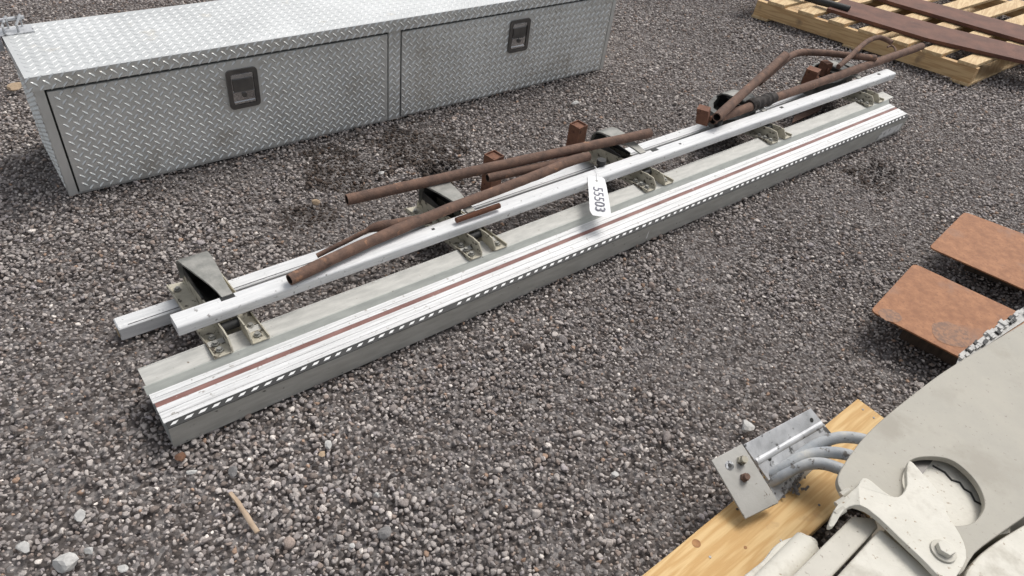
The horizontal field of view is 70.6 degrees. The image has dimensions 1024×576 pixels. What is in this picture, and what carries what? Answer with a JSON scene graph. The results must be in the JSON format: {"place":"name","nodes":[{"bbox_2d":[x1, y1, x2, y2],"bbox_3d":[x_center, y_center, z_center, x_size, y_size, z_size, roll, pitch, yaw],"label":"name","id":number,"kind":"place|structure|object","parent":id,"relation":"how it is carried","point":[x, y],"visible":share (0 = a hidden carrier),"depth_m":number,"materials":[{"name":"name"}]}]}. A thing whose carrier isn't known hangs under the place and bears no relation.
{"place":"outdoors","nodes":[
{"label":"outdoors","id":0,"kind":"place"},
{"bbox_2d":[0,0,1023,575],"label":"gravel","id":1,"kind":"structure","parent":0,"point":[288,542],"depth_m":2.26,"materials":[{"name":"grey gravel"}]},
{"bbox_2d":[52,552,78,572],"bbox_3d":[-0.938,0.574,1.520,0.046,0.031,0.043,27,44,20],"label":"pebble","id":2,"kind":"object","parent":1,"relation":"on","point":[65,562],"visible":1,"depth_m":1.51,"materials":[{"name":"white stone"}]},
{"bbox_2d":[74,509,85,521],"bbox_3d":[-0.956,0.504,1.603,0.025,0.016,0.030,9,41,0],"label":"pebble","id":3,"kind":"object","parent":1,"relation":"on","point":[79,515],"visible":1,"depth_m":1.60,"materials":[{"name":"white stone"}]},
{"bbox_2d":[83,547,92,553],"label":"pebble","id":4,"kind":"object","parent":1,"relation":"on","point":[88,550],"visible":1,"depth_m":1.55,"materials":[{"name":"white stone"}]},
{"bbox_2d":[117,564,128,572],"bbox_3d":[-0.823,0.593,1.530,0.022,0.009,0.018,9,41,0],"label":"pebble","id":5,"kind":"object","parent":1,"relation":"on","point":[122,568],"visible":1,"depth_m":1.53,"materials":[{"name":"white stone"}]},
{"bbox_2d":[174,452,185,461],"bbox_3d":[-0.801,0.407,1.745,0.026,0.015,0.027,9,41,0],"label":"pebble","id":6,"kind":"object","parent":1,"relation":"on","point":[181,456],"visible":1,"depth_m":1.74,"materials":[{"name":"brown stone"}]},
{"bbox_2d":[228,491,259,533],"bbox_3d":[-0.612,0.510,1.651,0.013,0.011,0.130,-27,52,-34],"label":"wood splinter","id":7,"kind":"object","parent":1,"relation":"on","point":[247,517],"visible":1,"depth_m":1.64,"materials":[{"name":"beige wood"}]},
{"bbox_2d":[311,199,319,205],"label":"pebble","id":8,"kind":"object","parent":1,"relation":"on","point":[316,202],"visible":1,"depth_m":2.56,"materials":[{"name":"beige stone"}]},
{"bbox_2d":[325,440,331,449],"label":"pebble","id":9,"kind":"object","parent":1,"relation":"on","point":[328,444],"visible":1,"depth_m":1.81,"materials":[{"name":"white stone"}]},
{"bbox_2d":[378,526,390,539],"bbox_3d":[-0.291,0.559,1.656,0.030,0.017,0.036,9,41,0],"label":"pebble","id":10,"kind":"object","parent":1,"relation":"on","point":[384,532],"visible":1,"depth_m":1.65,"materials":[{"name":"grey stone"}]},
{"bbox_2d":[742,420,754,432],"bbox_3d":[0.656,0.386,2.011,0.036,0.026,0.041,9,41,0],"label":"pebble","id":11,"kind":"object","parent":1,"relation":"on","point":[747,426],"visible":1,"depth_m":2.00,"materials":[{"name":"white stone"}]},
{"bbox_2d":[792,104,822,122],"bbox_3d":[1.459,-0.862,3.572,0.344,0.006,0.033,-26,52,-33],"label":"scrap strip","id":12,"kind":"object","parent":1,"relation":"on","point":[805,114],"visible":0.93,"depth_m":3.56,"materials":[{"name":"metal"}]},
{"bbox_2d":[751,0,1023,86],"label":"wooden pallet","id":13,"kind":"object","parent":1,"relation":"on","point":[967,71],"visible":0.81,"depth_m":4.39,"materials":[{"name":"brown wood"}]},
{"bbox_2d":[804,0,850,11],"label":"dark pipe","id":14,"kind":"object","parent":13,"relation":"on","point":[834,4],"visible":0.99,"depth_m":4.43,"materials":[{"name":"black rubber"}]},
{"bbox_2d":[826,0,1023,63],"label":"rusty bar","id":15,"kind":"object","parent":13,"relation":"on","point":[926,31],"visible":0.94,"depth_m":4.30,"materials":[{"name":"brown metal"}]},
{"bbox_2d":[877,0,1023,43],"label":"rusty bar","id":16,"kind":"object","parent":13,"relation":"on","point":[998,27],"visible":1,"depth_m":4.57,"materials":[{"name":"brown metal"}]},
{"bbox_2d":[898,330,957,365],"bbox_3d":[1.419,0.183,2.325,0.294,0.098,0.072,32,46,24],"label":"timber block","id":17,"kind":"object","parent":1,"relation":"on","point":[926,346],"depth_m":2.35,"materials":[{"name":"brown wood"}]},
{"bbox_2d":[872,265,1023,357],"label":"rusty plate","id":18,"kind":"object","parent":17,"relation":"on","point":[945,314],"visible":0.73,"depth_m":2.36,"materials":[{"name":"brown metal"}]},
{"bbox_2d":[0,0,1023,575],"bbox_3d":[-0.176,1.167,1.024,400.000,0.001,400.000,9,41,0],"label":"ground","id":19,"kind":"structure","parent":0,"point":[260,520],"depth_m":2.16,"materials":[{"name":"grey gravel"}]},
{"bbox_2d":[6,82,21,90],"bbox_3d":[-2.004,-0.811,2.918,0.057,0.024,0.041,-27,52,-34],"label":"pebble","id":20,"kind":"object","parent":19,"relation":"on","point":[14,86],"visible":0.98,"depth_m":2.91,"materials":[{"name":"beige stone"}]},
{"bbox_2d":[15,541,29,552],"bbox_3d":[-1.036,0.550,1.538,0.032,0.015,0.020,17,42,10],"label":"pebble","id":21,"kind":"object","parent":19,"relation":"on","point":[23,547],"visible":1,"depth_m":1.53,"materials":[{"name":"white stone"}]},
{"bbox_2d":[186,470,196,474],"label":"pebble","id":22,"kind":"object","parent":19,"relation":"on","point":[188,472],"visible":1,"depth_m":1.71,"materials":[{"name":"white stone"}]},
{"bbox_2d":[228,466,236,476],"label":"pebble","id":23,"kind":"object","parent":19,"relation":"on","point":[232,471],"visible":1,"depth_m":1.73,"materials":[{"name":"grey stone"}]},
{"bbox_2d":[0,0,616,196],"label":"truck toolbox","id":24,"kind":"object","parent":19,"relation":"on","point":[119,98],"visible":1,"depth_m":2.67,"materials":[{"name":"metal"}]},
{"bbox_2d":[46,33,386,191],"bbox_3d":[-0.981,-0.662,2.655,1.190,0.370,0.022,-23,50,-31],"label":"door","id":25,"kind":"structure","parent":24,"relation":"in","point":[113,131],"depth_m":2.59,"materials":[{"name":"metal"}]},
{"bbox_2d":[400,0,612,115],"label":"door","id":26,"kind":"structure","parent":24,"relation":"in","point":[458,61],"depth_m":3.24,"materials":[{"name":"metal"}]},
{"bbox_2d":[318,451,324,456],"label":"pebble","id":27,"kind":"object","parent":19,"relation":"on","point":[321,454],"visible":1,"depth_m":1.79,"materials":[{"name":"beige stone"}]},
{"bbox_2d":[480,150,503,190],"bbox_3d":[-0.075,-0.413,2.682,0.052,0.185,0.052,36,48,28],"label":"square post","id":28,"kind":"object","parent":19,"relation":"on","point":[492,155],"visible":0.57,"depth_m":2.64,"materials":[{"name":"orange metal"}]},
{"bbox_2d":[345,128,652,204],"bbox_3d":[0.005,-0.440,2.542,1.221,0.053,0.041,-16,47,-26],"label":"rusty pipe","id":29,"kind":"object","parent":28,"relation":"on","point":[433,180],"visible":1,"depth_m":2.49,"materials":[{"name":"metal"}]},
{"bbox_2d":[113,60,908,447],"bbox_3d":[0.464,-0.440,2.791,3.665,0.205,0.522,-23,50,-31],"label":"running board","id":30,"kind":"object","parent":19,"relation":"on","point":[239,362],"visible":0.93,"depth_m":2.25,"materials":[{"name":"grey metal"}]},
{"bbox_2d":[316,215,431,257],"bbox_3d":[-0.431,-0.173,2.263,0.368,0.111,0.055,-9,44,-19],"label":"bent rod","id":31,"kind":"object","parent":30,"relation":"attached to","point":[378,226],"visible":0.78,"depth_m":2.25,"materials":[{"name":"metal"}]},
{"bbox_2d":[286,152,590,284],"bbox_3d":[-0.172,-0.259,2.317,1.205,0.041,0.058,-27,52,-34],"label":"rusty pipe","id":32,"kind":"object","parent":30,"relation":"on","point":[314,267],"visible":1,"depth_m":2.24,"materials":[{"name":"metal"}]},
{"bbox_2d":[455,203,500,222],"bbox_3d":[-0.108,-0.241,2.319,0.169,0.023,0.019,-22,49,-30],"label":"threaded rod","id":33,"kind":"object","parent":30,"relation":"on","point":[464,217],"visible":1,"depth_m":2.31,"materials":[{"name":"orange metal"}]},
{"bbox_2d":[485,152,581,181],"bbox_3d":[0.088,-0.430,2.578,0.399,0.036,0.036,-17,47,-26],"label":"rusty pipe","id":34,"kind":"object","parent":30,"relation":"on","point":[507,173],"visible":0.55,"depth_m":2.53,"materials":[{"name":"metal"}]},
{"bbox_2d":[588,166,610,217],"bbox_3d":[0.299,-0.351,2.551,0.075,0.037,0.292,4,41,-5],"label":"paper tag","id":35,"kind":"object","parent":30,"relation":"attached to","point":[599,204],"visible":1,"depth_m":2.51,"materials":[{"name":"paper"}]},
{"bbox_2d":[708,94,755,128],"bbox_3d":[0.978,-0.791,3.232,0.192,0.065,0.347,35,47,27],"label":"cast ring","id":36,"kind":"object","parent":30,"relation":"on","point":[713,102],"visible":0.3,"depth_m":3.17,"materials":[{"name":"grey metal"}]},
{"bbox_2d":[709,43,924,124],"bbox_3d":[1.507,-0.994,3.429,1.730,0.060,0.044,-23,50,-31],"label":"rusty pipe","id":37,"kind":"object","parent":30,"relation":"on","point":[798,89],"visible":0.91,"depth_m":3.41,"materials":[{"name":"metal"}]},
{"bbox_2d":[696,104,711,125],"bbox_3d":[0.792,-0.711,2.984,0.069,0.060,0.054,21,42,14],"label":"steel block","id":38,"kind":"object","parent":37,"relation":"attached to","point":[703,115],"depth_m":2.97,"materials":[{"name":"brown metal"}]},
{"bbox_2d":[712,51,789,121],"bbox_3d":[1.068,-0.900,3.173,0.040,0.096,0.784,30,45,23],"label":"rusty pipe","id":39,"kind":"object","parent":37,"relation":"on","point":[728,106],"visible":1,"depth_m":3.10,"materials":[{"name":"metal"}]},
{"bbox_2d":[745,92,778,111],"bbox_3d":[1.093,-0.815,3.163,0.175,0.062,0.062,-22,50,-31],"label":"pipe sleeve","id":40,"kind":"object","parent":37,"relation":"attached to","point":[763,100],"visible":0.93,"depth_m":3.14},
{"bbox_2d":[759,49,876,85],"bbox_3d":[1.424,-1.085,3.466,0.831,0.060,0.176,-17,47,-26],"label":"rusty pipe","id":41,"kind":"object","parent":37,"relation":"on","point":[827,53],"visible":0.66,"depth_m":3.54,"materials":[{"name":"metal"}]},
{"bbox_2d":[836,35,893,68],"bbox_3d":[1.726,-1.174,3.579,0.480,0.076,0.080,-25,51,-32],"label":"hooked rod","id":42,"kind":"object","parent":37,"relation":"on","point":[853,53],"visible":1,"depth_m":3.56,"materials":[{"name":"metal"}]},
{"bbox_2d":[800,60,854,95],"bbox_3d":[1.576,-1.057,3.638,0.434,0.065,0.180,-29,53,-35],"label":"cast ring","id":43,"kind":"object","parent":30,"relation":"on","point":[829,85],"visible":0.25,"depth_m":3.54,"materials":[{"name":"metal"}]},
{"bbox_2d":[801,65,820,83],"bbox_3d":[1.435,-1.011,3.462,0.064,0.075,0.056,29,45,22],"label":"steel block","id":44,"kind":"object","parent":43,"relation":"on","point":[812,73],"depth_m":3.44,"materials":[{"name":"brown metal"}]},
{"bbox_2d":[818,60,833,76],"bbox_3d":[1.557,-1.091,3.597,0.044,0.065,0.052,-14,46,-23],"label":"steel block","id":45,"kind":"object","parent":43,"relation":"on","point":[825,66],"depth_m":3.58,"materials":[{"name":"brown metal"}]},
{"bbox_2d":[566,120,587,166],"bbox_3d":[0.255,-0.580,2.929,0.052,0.185,0.052,36,48,28],"label":"square post","id":46,"kind":"object","parent":19,"relation":"on","point":[577,131],"visible":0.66,"depth_m":2.88,"materials":[{"name":"orange metal"}]},
{"bbox_2d":[611,471,618,477],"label":"pebble","id":47,"kind":"object","parent":19,"relation":"on","point":[614,474],"visible":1,"depth_m":1.85,"materials":[{"name":"white stone"}]},
{"bbox_2d":[642,399,883,575],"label":"wooden plank","id":48,"kind":"object","parent":19,"relation":"on","point":[729,540],"visible":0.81,"depth_m":1.70,"materials":[{"name":"yellow wood"}]},
{"bbox_2d":[711,409,866,518],"bbox_3d":[0.707,0.439,1.742,0.400,0.150,0.249,-17,47,-27],"label":"hose bracket","id":49,"kind":"object","parent":48,"relation":"on","point":[787,456],"visible":0.81,"depth_m":1.76,"materials":[{"name":"galvanised steel"},{"name":"grey rubber"},{"name":"rusty steel"}]},
{"bbox_2d":[744,307,1023,575],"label":"beige machine","id":50,"kind":"object","parent":19,"relation":"on","point":[929,481],"visible":1,"depth_m":1.51,"materials":[{"name":"grey paint"}]},
{"bbox_2d":[963,265,1023,292],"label":"timber block","id":51,"kind":"object","parent":19,"relation":"on","point":[973,270],"depth_m":2.71,"materials":[{"name":"brown wood"}]},
{"bbox_2d":[930,213,1023,290],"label":"rusty plate","id":52,"kind":"object","parent":51,"relation":"on","point":[992,249],"visible":1,"depth_m":2.67,"materials":[{"name":"brown metal"}]}
]}

